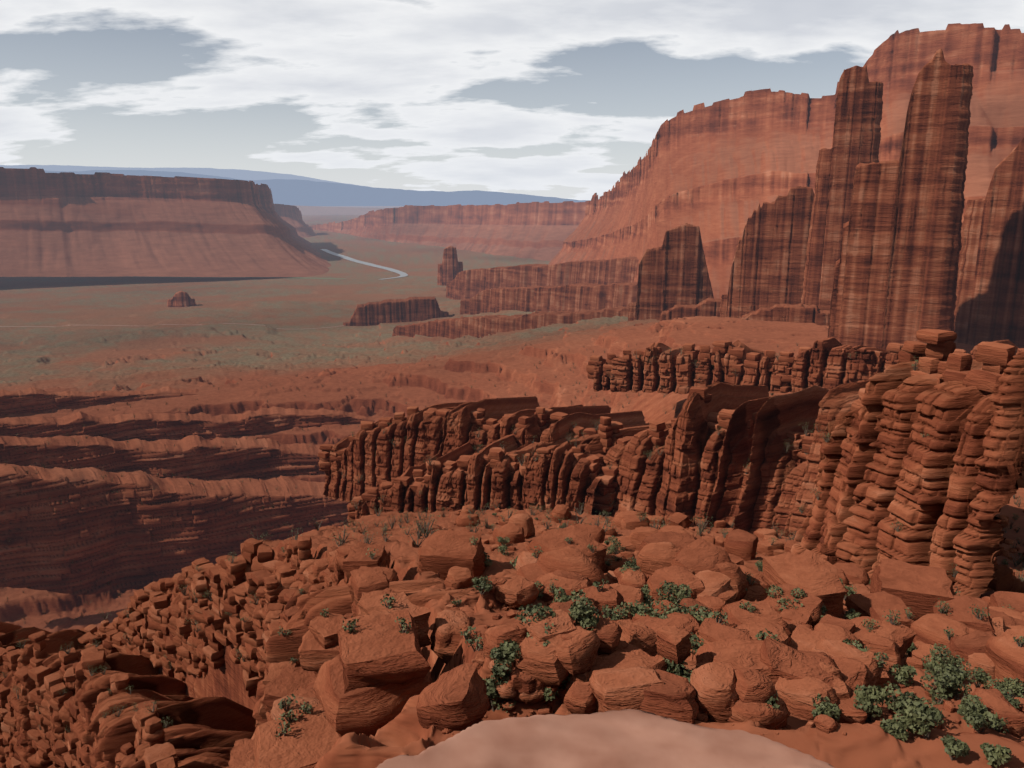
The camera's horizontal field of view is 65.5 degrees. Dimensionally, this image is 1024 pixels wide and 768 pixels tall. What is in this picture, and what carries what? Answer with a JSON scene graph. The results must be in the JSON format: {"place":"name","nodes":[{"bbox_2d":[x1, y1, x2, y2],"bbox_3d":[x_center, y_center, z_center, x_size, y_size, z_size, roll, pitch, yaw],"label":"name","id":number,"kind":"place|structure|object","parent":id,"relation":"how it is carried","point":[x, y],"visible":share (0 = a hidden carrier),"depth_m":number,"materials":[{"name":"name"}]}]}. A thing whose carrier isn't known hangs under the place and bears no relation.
{"place":"outdoors","nodes":[
{"label":"outdoors","id":0,"kind":"place"},
{"bbox_2d":[0,621,255,767],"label":"rock outcrop","id":1,"kind":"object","parent":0,"point":[204,732],"depth_m":82.03,"materials":[{"name":"brown stone"}]},
{"bbox_2d":[0,631,110,767],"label":"pinnacle stacks","id":2,"kind":"object","parent":1,"relation":"on","point":[54,745],"visible":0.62,"depth_m":107.40,"materials":[{"name":"brown stone"}]},
{"bbox_2d":[91,673,178,767],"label":"rocks","id":3,"kind":"object","parent":1,"relation":"on","point":[160,751],"visible":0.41,"depth_m":64.75,"materials":[{"name":"brown stone"}]},
{"bbox_2d":[0,323,343,328],"bbox_3d":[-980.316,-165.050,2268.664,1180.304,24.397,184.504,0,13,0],"label":"dirt road","id":4,"kind":"structure","parent":0,"point":[124,325],"depth_m":2299.26,"materials":[{"name":"brown soil"}]},
{"bbox_2d":[0,165,367,186],"bbox_3d":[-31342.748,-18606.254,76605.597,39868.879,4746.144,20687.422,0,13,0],"label":"mountains","id":5,"kind":"structure","parent":0,"point":[244,174],"depth_m":80998.86,"materials":[{"name":"blue stone"}]},
{"bbox_2d":[125,276,346,278],"bbox_3d":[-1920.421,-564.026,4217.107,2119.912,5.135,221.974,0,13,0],"label":"green river bank","id":6,"kind":"structure","parent":0,"point":[247,277],"depth_m":4212.14,"materials":[{"name":"green plant"}]},
{"bbox_2d":[96,554,471,700],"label":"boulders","id":7,"kind":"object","parent":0,"point":[312,606],"depth_m":28.04,"materials":[{"name":"brown stone"}]},
{"bbox_2d":[77,538,285,696],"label":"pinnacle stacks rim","id":8,"kind":"object","parent":7,"relation":"on","point":[149,623],"visible":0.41,"depth_m":89.60,"materials":[{"name":"brown stone"}]},
{"bbox_2d":[44,170,588,205],"bbox_3d":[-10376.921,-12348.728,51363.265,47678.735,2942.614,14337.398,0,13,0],"label":"mountains","id":9,"kind":"structure","parent":0,"point":[298,192],"depth_m":55699.83,"materials":[{"name":"blue stone"}]},
{"bbox_2d":[321,249,407,278],"bbox_3d":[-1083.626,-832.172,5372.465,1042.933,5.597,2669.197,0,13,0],"label":"river","id":10,"kind":"structure","parent":0,"point":[402,274],"depth_m":5055.70,"materials":[{"name":"grey liquid"}]},
{"bbox_2d":[0,206,1023,767],"bbox_3d":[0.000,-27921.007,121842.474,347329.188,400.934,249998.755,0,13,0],"label":"ground","id":11,"kind":"structure","parent":0,"point":[106,334],"depth_m":931.39,"materials":[{"name":"red soil"}]},
{"bbox_2d":[0,386,198,417],"bbox_3d":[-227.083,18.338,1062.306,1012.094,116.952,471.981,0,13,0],"label":"cliff band","id":12,"kind":"object","parent":11,"relation":"on","point":[32,400],"visible":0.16,"depth_m":900.72,"materials":[{"name":"brown stone"}]},
{"bbox_2d":[0,435,325,479],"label":"cliff band","id":13,"kind":"object","parent":11,"relation":"on","point":[195,456],"visible":0.3,"depth_m":757.29,"materials":[{"name":"red stone"}]},
{"bbox_2d":[0,167,330,276],"bbox_3d":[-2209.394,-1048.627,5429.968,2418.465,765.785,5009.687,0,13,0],"label":"mesa","id":14,"kind":"structure","parent":11,"relation":"on","point":[73,224],"depth_m":4469.83,"materials":[{"name":"brown stone"}]},
{"bbox_2d":[0,463,348,594],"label":"cliff band","id":15,"kind":"object","parent":11,"relation":"on","point":[90,520],"visible":0.49,"depth_m":648.42,"materials":[{"name":"red stone"}]},
{"bbox_2d":[167,291,195,306],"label":"small butte","id":16,"kind":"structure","parent":11,"relation":"on","point":[181,299],"depth_m":2844.67,"materials":[{"name":"brown stone"}]},
{"bbox_2d":[0,406,375,440],"bbox_3d":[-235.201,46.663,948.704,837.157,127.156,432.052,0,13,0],"label":"cliff band","id":17,"kind":"object","parent":11,"relation":"on","point":[158,426],"visible":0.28,"depth_m":848.91,"materials":[{"name":"red stone"}]},
{"bbox_2d":[274,204,315,237],"bbox_3d":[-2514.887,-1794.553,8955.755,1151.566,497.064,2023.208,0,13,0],"label":"mesa","id":18,"kind":"structure","parent":11,"relation":"on","point":[291,215],"depth_m":9078.34,"materials":[{"name":"brown stone"}]},
{"bbox_2d":[225,535,432,767],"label":"boulders","id":19,"kind":"object","parent":11,"relation":"on","point":[371,676],"visible":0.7,"depth_m":14.14,"materials":[{"name":"brown stone"}]},
{"bbox_2d":[293,205,384,214],"bbox_3d":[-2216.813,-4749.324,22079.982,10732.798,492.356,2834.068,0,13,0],"label":"plateau","id":20,"kind":"structure","parent":11,"relation":"on","point":[312,210],"depth_m":22392.03,"materials":[{"name":"grey"}]},
{"bbox_2d":[343,297,448,325],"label":"butte","id":21,"kind":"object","parent":11,"relation":"on","point":[411,309],"depth_m":2257.55,"materials":[{"name":"brown stone"}]},
{"bbox_2d":[307,201,590,260],"bbox_3d":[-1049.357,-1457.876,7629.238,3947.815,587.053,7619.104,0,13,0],"label":"canyon wall","id":22,"kind":"structure","parent":11,"relation":"on","point":[544,230],"depth_m":6943.53,"materials":[{"name":"brown stone"}]},
{"bbox_2d":[437,246,462,285],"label":"tower","id":23,"kind":"structure","parent":11,"relation":"on","point":[450,267],"depth_m":3338.99,"materials":[{"name":"brown stone"}]},
{"bbox_2d":[318,406,597,472],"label":"hoodoo ledge stacks","id":24,"kind":"object","parent":11,"relation":"on","point":[480,421],"visible":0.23,"depth_m":196.82,"materials":[{"name":"red stone"}]},
{"bbox_2d":[355,434,604,519],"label":"cliff","id":25,"kind":"structure","parent":11,"relation":"on","point":[552,484],"depth_m":144.94,"materials":[{"name":"red stone"}]},
{"bbox_2d":[347,446,618,522],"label":"rock columns","id":26,"kind":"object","parent":11,"relation":"on","point":[605,490],"visible":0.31,"depth_m":146.76,"materials":[{"name":"red stone"}]},
{"bbox_2d":[323,396,666,502],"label":"rock ridge","id":27,"kind":"structure","parent":11,"relation":"on","point":[430,434],"depth_m":197.95,"materials":[{"name":"red stone"}]},
{"bbox_2d":[392,306,628,338],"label":"long wall","id":28,"kind":"structure","parent":11,"relation":"on","point":[473,326],"depth_m":1639.22,"materials":[{"name":"brown stone"}]},
{"bbox_2d":[2,348,1023,736],"bbox_3d":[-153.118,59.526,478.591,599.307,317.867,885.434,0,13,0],"label":"scattered shrubs","id":29,"kind":"object","parent":11,"relation":"on","point":[478,640],"depth_m":28.56,"materials":[{"name":"green plant"}]},
{"bbox_2d":[5,343,1023,596],"bbox_3d":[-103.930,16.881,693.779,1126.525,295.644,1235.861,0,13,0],"label":"ledge shrubs","id":30,"kind":"object","parent":11,"relation":"on","point":[427,529],"depth_m":90.96,"materials":[{"name":"green plant"}]},
{"bbox_2d":[446,256,638,299],"bbox_3d":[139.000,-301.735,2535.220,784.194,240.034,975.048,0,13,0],"label":"cliff","id":31,"kind":"structure","parent":11,"relation":"on","point":[468,284],"depth_m":2547.06,"materials":[{"name":"brown stone"}]},
{"bbox_2d":[460,282,637,314],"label":"cliff","id":32,"kind":"structure","parent":11,"relation":"on","point":[576,297],"depth_m":2012.59,"materials":[{"name":"brown stone"}]},
{"bbox_2d":[628,223,713,320],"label":"rock buttress","id":33,"kind":"structure","parent":11,"relation":"on","point":[672,270],"depth_m":1208.86,"materials":[{"name":"brown stone"}]},
{"bbox_2d":[660,298,720,320],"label":"rock outcrop","id":34,"kind":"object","parent":11,"relation":"on","point":[708,307],"depth_m":1139.48,"materials":[{"name":"brown stone"}]},
{"bbox_2d":[598,386,813,466],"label":"hoodoo wall stacks","id":35,"kind":"object","parent":11,"relation":"on","point":[610,434],"visible":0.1,"depth_m":137.66,"materials":[{"name":"red stone"}]},
{"bbox_2d":[416,504,1023,737],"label":"boulders","id":36,"kind":"object","parent":11,"relation":"on","point":[710,573],"visible":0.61,"depth_m":23.05,"materials":[{"name":"brown stone"}]},
{"bbox_2d":[580,380,868,536],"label":"hoodoo wall","id":37,"kind":"structure","parent":11,"relation":"on","point":[692,470],"depth_m":132.08,"materials":[{"name":"red stone"}]},
{"bbox_2d":[442,508,1023,735],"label":"shrubs","id":38,"kind":"object","parent":11,"relation":"on","point":[949,706],"visible":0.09,"depth_m":22.01,"materials":[{"name":"green plant"}]},
{"bbox_2d":[472,513,1023,767],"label":"shrubs","id":39,"kind":"object","parent":11,"relation":"on","point":[952,676],"depth_m":12.43,"materials":[{"name":"green plant"}]},
{"bbox_2d":[719,186,813,317],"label":"rock buttress","id":40,"kind":"structure","parent":11,"relation":"on","point":[768,264],"depth_m":998.05,"materials":[{"name":"brown stone"}]},
{"bbox_2d":[515,551,1023,724],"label":"boulders","id":41,"kind":"object","parent":11,"relation":"on","point":[658,692],"visible":0.39,"depth_m":12.23,"materials":[{"name":"brown stone"}]},
{"bbox_2d":[741,303,829,325],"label":"rock outcrop","id":42,"kind":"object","parent":11,"relation":"on","point":[800,313],"depth_m":916.40,"materials":[{"name":"brown stone"}]},
{"bbox_2d":[548,23,1023,298],"bbox_3d":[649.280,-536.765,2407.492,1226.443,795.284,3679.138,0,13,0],"label":"escarpment","id":43,"kind":"structure","parent":11,"relation":"on","point":[717,172],"depth_m":1910.13,"materials":[{"name":"brown stone"}]},
{"bbox_2d":[586,341,1023,383],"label":"rock columns","id":44,"kind":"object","parent":11,"relation":"on","point":[752,360],"visible":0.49,"depth_m":304.51,"materials":[{"name":"brown stone"}]},
{"bbox_2d":[593,337,1017,393],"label":"rock ridge","id":45,"kind":"structure","parent":11,"relation":"on","point":[826,352],"depth_m":303.75,"materials":[{"name":"brown stone"}]},
{"bbox_2d":[801,65,882,310],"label":"rock tower","id":46,"kind":"structure","parent":11,"relation":"on","point":[857,122],"depth_m":899.08,"materials":[{"name":"brown stone"}]},
{"bbox_2d":[828,48,973,350],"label":"rock tower","id":47,"kind":"structure","parent":11,"relation":"on","point":[896,274],"depth_m":654.03,"materials":[{"name":"brown stone"}]},
{"bbox_2d":[790,350,1023,597],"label":"outcrop","id":48,"kind":"object","parent":11,"relation":"on","point":[945,489],"visible":0.84,"depth_m":58.35,"materials":[{"name":"red stone"}]},
{"bbox_2d":[812,329,1023,508],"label":"boulders","id":49,"kind":"object","parent":48,"relation":"attached to","point":[936,354],"visible":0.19,"depth_m":60.45,"materials":[{"name":"brown stone"}]},
{"bbox_2d":[954,137,1023,347],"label":"rock tower","id":50,"kind":"structure","parent":11,"relation":"on","point":[990,295],"depth_m":743.48,"materials":[{"name":"brown stone"}]},
{"bbox_2d":[0,0,1023,200],"label":"sky","id":51,"kind":"structure","parent":0,"point":[546,98],"materials":[{"name":"white"}]}
]}

